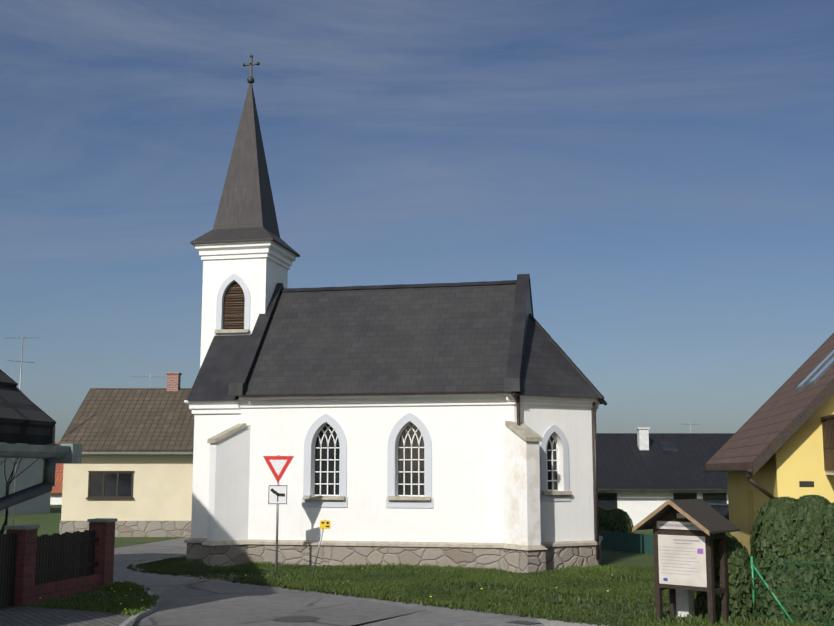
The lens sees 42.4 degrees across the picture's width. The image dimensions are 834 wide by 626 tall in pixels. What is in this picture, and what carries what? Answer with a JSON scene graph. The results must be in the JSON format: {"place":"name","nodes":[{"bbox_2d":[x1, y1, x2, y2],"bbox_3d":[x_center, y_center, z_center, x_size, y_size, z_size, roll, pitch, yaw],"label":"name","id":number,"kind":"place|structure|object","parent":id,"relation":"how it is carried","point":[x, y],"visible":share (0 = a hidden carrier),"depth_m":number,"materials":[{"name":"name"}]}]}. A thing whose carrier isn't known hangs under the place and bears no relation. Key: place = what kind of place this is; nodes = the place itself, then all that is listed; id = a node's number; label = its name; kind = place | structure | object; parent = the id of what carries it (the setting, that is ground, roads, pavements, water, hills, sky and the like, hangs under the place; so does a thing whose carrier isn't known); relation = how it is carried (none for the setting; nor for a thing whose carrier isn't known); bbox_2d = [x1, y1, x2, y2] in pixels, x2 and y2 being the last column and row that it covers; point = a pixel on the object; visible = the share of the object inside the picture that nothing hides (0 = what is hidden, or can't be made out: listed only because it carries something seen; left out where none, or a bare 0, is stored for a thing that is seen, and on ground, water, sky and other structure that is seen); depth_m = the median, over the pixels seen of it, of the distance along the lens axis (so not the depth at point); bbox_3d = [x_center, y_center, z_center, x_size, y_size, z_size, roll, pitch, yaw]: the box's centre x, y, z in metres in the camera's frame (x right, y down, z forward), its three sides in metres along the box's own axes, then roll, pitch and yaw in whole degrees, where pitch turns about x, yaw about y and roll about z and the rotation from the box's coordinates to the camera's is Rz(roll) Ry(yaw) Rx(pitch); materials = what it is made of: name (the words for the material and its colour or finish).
{"place":"outdoors","nodes":[
{"label":"outdoors","id":0,"kind":"place"},
{"bbox_2d":[82,454,192,454],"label":"beige house fascia","id":1,"kind":"structure","parent":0,"point":[137,454],"depth_m":41.75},
{"bbox_2d":[113,537,544,625],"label":"asphalt road","id":2,"kind":"structure","parent":0,"point":[155,583],"depth_m":22.09,"materials":[{"name":"grey asphalt"}]},
{"bbox_2d":[0,580,158,615],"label":"yard grass","id":3,"kind":"structure","parent":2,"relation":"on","point":[59,599],"depth_m":20.86,"materials":[{"name":"green plant"}]},
{"bbox_2d":[0,606,136,625],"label":"cobble driveway","id":4,"kind":"structure","parent":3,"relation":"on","point":[25,616],"depth_m":18.28,"materials":[{"name":"grey stone"}]},
{"bbox_2d":[113,582,158,625],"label":"kerb","id":5,"kind":"structure","parent":2,"relation":"on","point":[138,616],"depth_m":18.93,"materials":[{"name":"concrete"}]},
{"bbox_2d":[132,554,185,570],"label":"curb","id":6,"kind":"structure","parent":2,"relation":"on","point":[183,555],"depth_m":30.16,"materials":[{"name":"concrete"}]},
{"bbox_2d":[138,578,423,625],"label":"road","id":7,"kind":"structure","parent":2,"relation":"on","point":[209,603],"depth_m":20.15,"materials":[{"name":"grey asphalt"}]},
{"bbox_2d":[169,581,370,625],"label":"road tar joints","id":8,"kind":"object","parent":7,"relation":"on","point":[293,613],"visible":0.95,"depth_m":20.70,"materials":[{"name":"asphalt"}]},
{"bbox_2d":[272,616,319,622],"bbox_3d":[-2.090,5.290,18.579,0.840,0.012,0.840,-2,-8,12],"label":"manhole cover","id":9,"kind":"object","parent":7,"relation":"on","point":[290,619],"visible":0.88,"depth_m":18.51,"materials":[{"name":"metal"}]},
{"bbox_2d":[506,620,540,624],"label":"road drain grates","id":10,"kind":"object","parent":2,"relation":"in","point":[523,622],"visible":0.79,"depth_m":18.13,"materials":[{"name":"metal"}]},
{"bbox_2d":[0,505,772,625],"bbox_3d":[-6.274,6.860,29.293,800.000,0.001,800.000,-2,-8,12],"label":"ground grass","id":11,"kind":"structure","parent":0,"point":[48,523],"depth_m":33.64,"materials":[{"name":"green plant"}]},
{"bbox_2d":[4,335,34,524],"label":"antenna mast","id":12,"kind":"object","parent":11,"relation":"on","point":[21,361],"visible":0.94,"depth_m":40.42,"materials":[{"name":"metal"}]},
{"bbox_2d":[0,443,38,533],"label":"bare tree","id":13,"kind":"object","parent":11,"relation":"on","point":[5,523],"visible":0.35,"depth_m":22.07,"materials":[{"name":"brown plant"}]},
{"bbox_2d":[0,442,50,515],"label":"grey gable walls","id":14,"kind":"structure","parent":11,"relation":"on","point":[31,475],"depth_m":62.60,"materials":[{"name":"grey paint"}]},
{"bbox_2d":[0,369,81,510],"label":"house","id":15,"kind":"structure","parent":11,"relation":"on","point":[27,421],"depth_m":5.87,"materials":[{"name":"grey paint"}]},
{"bbox_2d":[50,442,63,504],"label":"red house","id":16,"kind":"structure","parent":11,"relation":"on","point":[56,495],"depth_m":80.14,"materials":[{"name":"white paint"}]},
{"bbox_2d":[0,518,116,607],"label":"fence","id":17,"kind":"object","parent":11,"relation":"on","point":[34,567],"visible":0.92,"depth_m":21.11,"materials":[{"name":"brick"}]},
{"bbox_2d":[59,521,190,536],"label":"stone foundation","id":18,"kind":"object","parent":11,"relation":"on","point":[152,528],"depth_m":41.34,"materials":[{"name":"beige stone"}]},
{"bbox_2d":[61,455,192,520],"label":"beige house walls","id":19,"kind":"structure","parent":11,"relation":"on","point":[162,487],"depth_m":41.59,"materials":[{"name":"beige paint"}]},
{"bbox_2d":[86,471,133,498],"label":"beige window frames","id":20,"kind":"structure","parent":19,"relation":"in","point":[110,497],"depth_m":41.55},
{"bbox_2d":[89,473,131,495],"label":"window pane","id":21,"kind":"structure","parent":20,"relation":"in","point":[110,484],"depth_m":41.59,"materials":[{"name":"black glass"}]},
{"bbox_2d":[59,388,194,451],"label":"roof","id":22,"kind":"structure","parent":19,"relation":"on","point":[133,420],"depth_m":43.45,"materials":[{"name":"brown tile"}]},
{"bbox_2d":[82,452,192,453],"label":"gutter","id":23,"kind":"object","parent":22,"relation":"attached to","point":[137,452],"depth_m":41.26,"materials":[{"name":"metal"}]},
{"bbox_2d":[166,372,181,390],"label":"chimney","id":24,"kind":"object","parent":22,"relation":"on","point":[173,380],"visible":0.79,"depth_m":45.98,"materials":[{"name":"brick"}]},
{"bbox_2d":[263,455,293,571],"bbox_3d":[-3.530,5.073,27.197,0.800,2.930,0.074,1,-8,-8],"label":"give way sign","id":25,"kind":"object","parent":11,"relation":"on","point":[278,465],"visible":0.98,"depth_m":27.27,"materials":[{"name":"metal"}]},
{"bbox_2d":[312,520,330,574],"bbox_3d":[-2.324,5.695,26.018,0.450,1.369,0.053,1,-8,-5],"label":"marker post","id":26,"kind":"object","parent":11,"relation":"on","point":[324,524],"visible":0.9,"depth_m":26.07,"materials":[{"name":"metal"}]},
{"bbox_2d":[133,569,620,625],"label":"road edge dirt","id":27,"kind":"structure","parent":11,"relation":"on","point":[324,592],"depth_m":24.15,"materials":[{"name":"brown soil"}]},
{"bbox_2d":[184,55,606,572],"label":"chapel","id":28,"kind":"structure","parent":11,"relation":"on","point":[443,424],"depth_m":29.01,"materials":[{"name":"paint"}]},
{"bbox_2d":[127,557,832,625],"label":"verge grass tufts","id":29,"kind":"object","parent":11,"relation":"on","point":[403,583],"depth_m":23.48,"materials":[{"name":"green plant"}]},
{"bbox_2d":[598,507,634,532],"bbox_3d":[5.928,8.099,39.923,4.414,2.101,1.498,0,-8,-2],"label":"thuja hedge","id":30,"kind":"object","parent":11,"relation":"on","point":[615,520],"visible":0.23,"depth_m":39.57,"materials":[{"name":"green plant"}]},
{"bbox_2d":[599,531,653,553],"bbox_3d":[5.734,7.858,35.652,0.050,1.300,7.336,4,-9,-28],"label":"fence","id":31,"kind":"object","parent":11,"relation":"on","point":[630,542],"depth_m":33.97,"materials":[{"name":"green metal"}]},
{"bbox_2d":[597,422,734,525],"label":"white bungalow","id":32,"kind":"object","parent":11,"relation":"on","point":[642,473],"visible":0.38,"depth_m":48.05,"materials":[{"name":"tile"}]},
{"bbox_2d":[676,589,694,616],"bbox_3d":[4.722,4.828,19.075,0.340,1.070,0.240,-8,-11,43],"label":"utility box","id":33,"kind":"object","parent":11,"relation":"on","point":[685,602],"visible":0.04,"depth_m":18.94,"materials":[{"name":"grey metal"}]},
{"bbox_2d":[632,499,739,623],"bbox_3d":[4.629,4.230,18.421,1.460,2.065,1.090,-8,-11,43],"label":"info kiosk","id":34,"kind":"object","parent":11,"relation":"on","point":[686,532],"visible":0.96,"depth_m":18.30,"materials":[{"name":"brown wood"}]},
{"bbox_2d":[694,532,756,621],"bbox_3d":[6.572,5.397,24.045,1.105,1.465,11.866,-2,-8,12],"label":"bush","id":35,"kind":"object","parent":11,"relation":"on","point":[740,584],"visible":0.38,"depth_m":18.43,"materials":[{"name":"green plant"}]},
{"bbox_2d":[727,394,833,555],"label":"yellow house walls","id":36,"kind":"structure","parent":11,"relation":"on","point":[790,463],"depth_m":23.06,"materials":[{"name":"yellow paint"}]},
{"bbox_2d":[747,490,753,553],"bbox_3d":[8.359,5.457,26.780,0.104,2.050,0.902,-2,-8,12],"label":"house side door","id":37,"kind":"structure","parent":36,"relation":"in","point":[750,508],"depth_m":26.90,"materials":[{"name":"brown wood"}]},
{"bbox_2d":[747,471,774,499],"bbox_3d":[7.350,4.638,22.825,0.609,2.530,0.536,-2,-8,12],"label":"downspout","id":38,"kind":"object","parent":36,"relation":"attached to","point":[759,487],"visible":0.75,"depth_m":22.88,"materials":[{"name":"brown metal"}]},
{"bbox_2d":[706,334,833,468],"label":"roof","id":39,"kind":"structure","parent":36,"relation":"on","point":[765,425],"depth_m":27.20,"materials":[{"name":"brown tile"}]},
{"bbox_2d":[701,469,752,471],"bbox_3d":[7.750,3.989,27.245,0.595,0.070,9.296,-2,-8,12],"label":"gutter","id":40,"kind":"object","parent":39,"relation":"attached to","point":[727,470],"visible":1,"depth_m":25.99,"materials":[{"name":"metal"}]},
{"bbox_2d":[706,333,833,474],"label":"house barge boards","id":41,"kind":"object","parent":39,"relation":"attached to","point":[793,426],"visible":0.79,"depth_m":22.67,"materials":[{"name":"brown wood"}]},
{"bbox_2d":[794,354,833,391],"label":"yellow house skylight frames","id":42,"kind":"structure","parent":39,"relation":"in","point":[809,384],"depth_m":26.49,"materials":[{"name":"metal"}]},
{"bbox_2d":[797,350,833,386],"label":"skylight glass","id":43,"kind":"object","parent":42,"relation":"in","point":[823,369],"visible":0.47,"depth_m":26.57,"materials":[{"name":"blue glass"}]},
{"bbox_2d":[799,481,813,486],"bbox_3d":[8.303,3.644,22.910,0.301,0.120,0.037,-2,-8,12],"label":"vent","id":44,"kind":"object","parent":36,"relation":"attached to","point":[806,483],"visible":1,"depth_m":22.90,"materials":[{"name":"grey metal"}]},
{"bbox_2d":[821,414,833,469],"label":"window shutter","id":45,"kind":"object","parent":36,"relation":"in","point":[828,433],"visible":1,"depth_m":22.44,"materials":[{"name":"brown wood"}]},
{"bbox_2d":[826,470,833,474],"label":"window sill","id":46,"kind":"structure","parent":36,"relation":"attached to","point":[829,472],"depth_m":22.47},
{"bbox_2d":[750,494,833,625],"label":"hedge","id":47,"kind":"object","parent":11,"relation":"on","point":[793,530],"visible":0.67,"depth_m":18.14,"materials":[{"name":"green plant"}]},
{"bbox_2d":[750,556,833,625],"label":"chain link fence","id":48,"kind":"object","parent":11,"relation":"on","point":[753,567],"visible":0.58,"depth_m":18.06,"materials":[{"name":"green metal"}]},
{"bbox_2d":[0,0,833,441],"label":"sky","id":49,"kind":"structure","parent":0,"point":[660,173],"materials":[{"name":"blue"}]},
{"bbox_2d":[535,618,602,625],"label":"road","id":50,"kind":"structure","parent":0,"point":[545,622],"depth_m":18.04,"materials":[{"name":"grey asphalt"}]},
{"bbox_2d":[708,503,729,533],"bbox_3d":[10.750,6.894,34.588,4.300,1.460,1.800,-2,-8,12],"label":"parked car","id":51,"kind":"object","parent":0,"point":[722,509],"visible":0.08,"depth_m":34.02,"materials":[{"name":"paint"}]}
]}

